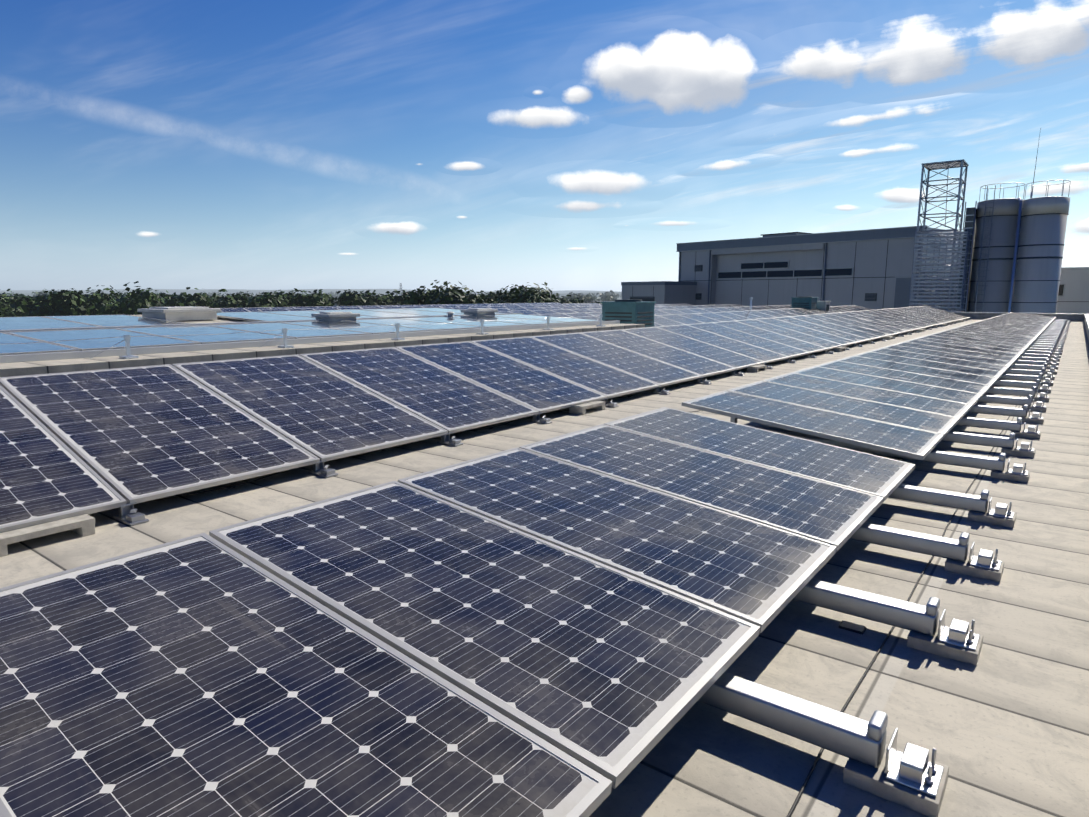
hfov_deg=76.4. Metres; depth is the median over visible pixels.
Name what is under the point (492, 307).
solar panel row
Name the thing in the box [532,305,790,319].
solar panel row
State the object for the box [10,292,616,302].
trees
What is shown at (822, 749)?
earth cable
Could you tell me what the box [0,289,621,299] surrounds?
trees
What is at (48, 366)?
raised roof
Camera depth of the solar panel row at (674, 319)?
27.19 m
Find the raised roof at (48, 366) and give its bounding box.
[0,315,644,376]
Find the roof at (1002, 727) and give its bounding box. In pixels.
[0,319,1088,816]
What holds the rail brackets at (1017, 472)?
on the roof at (1002, 727)
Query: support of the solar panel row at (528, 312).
on the roof at (1002, 727)
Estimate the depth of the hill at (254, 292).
3467.30 m
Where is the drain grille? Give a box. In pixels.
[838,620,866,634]
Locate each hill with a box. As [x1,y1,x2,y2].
[0,289,550,295]
[0,292,621,296]
[485,290,617,292]
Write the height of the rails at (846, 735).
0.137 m
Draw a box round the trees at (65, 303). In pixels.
[0,280,601,316]
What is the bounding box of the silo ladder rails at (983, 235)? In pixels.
[974,180,1070,311]
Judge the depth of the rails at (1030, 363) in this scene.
7.97 m
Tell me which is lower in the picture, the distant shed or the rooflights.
the rooflights
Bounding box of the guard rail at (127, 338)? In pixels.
[9,315,605,358]
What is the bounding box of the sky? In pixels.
[0,0,1088,291]
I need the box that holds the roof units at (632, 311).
[601,296,830,326]
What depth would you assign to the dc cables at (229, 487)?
6.28 m
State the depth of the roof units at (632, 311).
17.92 m
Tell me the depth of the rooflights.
12.32 m
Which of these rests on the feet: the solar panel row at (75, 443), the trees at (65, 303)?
the solar panel row at (75, 443)
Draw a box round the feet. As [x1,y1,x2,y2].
[0,318,973,556]
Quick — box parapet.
[951,312,1088,341]
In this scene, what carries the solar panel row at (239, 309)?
on the roof at (1002, 727)
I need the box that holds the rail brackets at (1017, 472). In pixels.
[730,319,1070,482]
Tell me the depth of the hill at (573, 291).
5568.60 m
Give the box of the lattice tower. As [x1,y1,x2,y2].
[909,159,970,311]
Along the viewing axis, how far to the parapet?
37.50 m
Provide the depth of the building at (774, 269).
58.92 m
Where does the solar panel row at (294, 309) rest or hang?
on the roof at (1002, 727)
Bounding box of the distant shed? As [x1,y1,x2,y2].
[331,296,610,305]
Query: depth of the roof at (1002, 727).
3.04 m
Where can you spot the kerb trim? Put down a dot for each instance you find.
(84, 354)
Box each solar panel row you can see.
[0,306,970,532]
[220,303,560,311]
[257,303,598,311]
[306,304,601,310]
[458,304,692,310]
[498,304,744,314]
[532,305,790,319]
[654,305,871,326]
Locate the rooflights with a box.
[137,306,497,320]
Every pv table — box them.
[0,407,914,816]
[681,312,1055,459]
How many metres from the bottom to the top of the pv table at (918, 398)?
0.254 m
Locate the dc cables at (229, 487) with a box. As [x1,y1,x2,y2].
[88,318,968,514]
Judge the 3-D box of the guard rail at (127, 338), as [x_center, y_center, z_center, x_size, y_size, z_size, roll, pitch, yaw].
[-3.798,-0.727,7.628,0.160,0.233,16.442,7,12,37]
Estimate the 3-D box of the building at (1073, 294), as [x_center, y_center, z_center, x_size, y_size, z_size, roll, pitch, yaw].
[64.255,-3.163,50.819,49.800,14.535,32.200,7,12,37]
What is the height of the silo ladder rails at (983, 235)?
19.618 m
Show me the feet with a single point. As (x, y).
(83, 525)
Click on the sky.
(484, 145)
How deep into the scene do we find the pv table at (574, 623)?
2.28 m
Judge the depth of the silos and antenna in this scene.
45.39 m
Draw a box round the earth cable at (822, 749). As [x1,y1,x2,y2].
[786,381,1029,816]
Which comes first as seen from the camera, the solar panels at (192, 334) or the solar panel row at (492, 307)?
the solar panels at (192, 334)
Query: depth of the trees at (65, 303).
149.18 m
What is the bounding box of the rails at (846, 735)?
[698,484,988,767]
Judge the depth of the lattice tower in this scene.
47.16 m
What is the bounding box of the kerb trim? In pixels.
[0,313,619,362]
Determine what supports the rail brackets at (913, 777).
on the roof at (1002, 727)
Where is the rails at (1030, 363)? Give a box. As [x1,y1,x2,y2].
[772,319,1066,470]
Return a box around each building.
[621,225,962,309]
[1056,267,1088,313]
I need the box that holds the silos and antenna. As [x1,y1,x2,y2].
[955,128,1069,312]
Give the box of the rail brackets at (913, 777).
[843,497,1016,816]

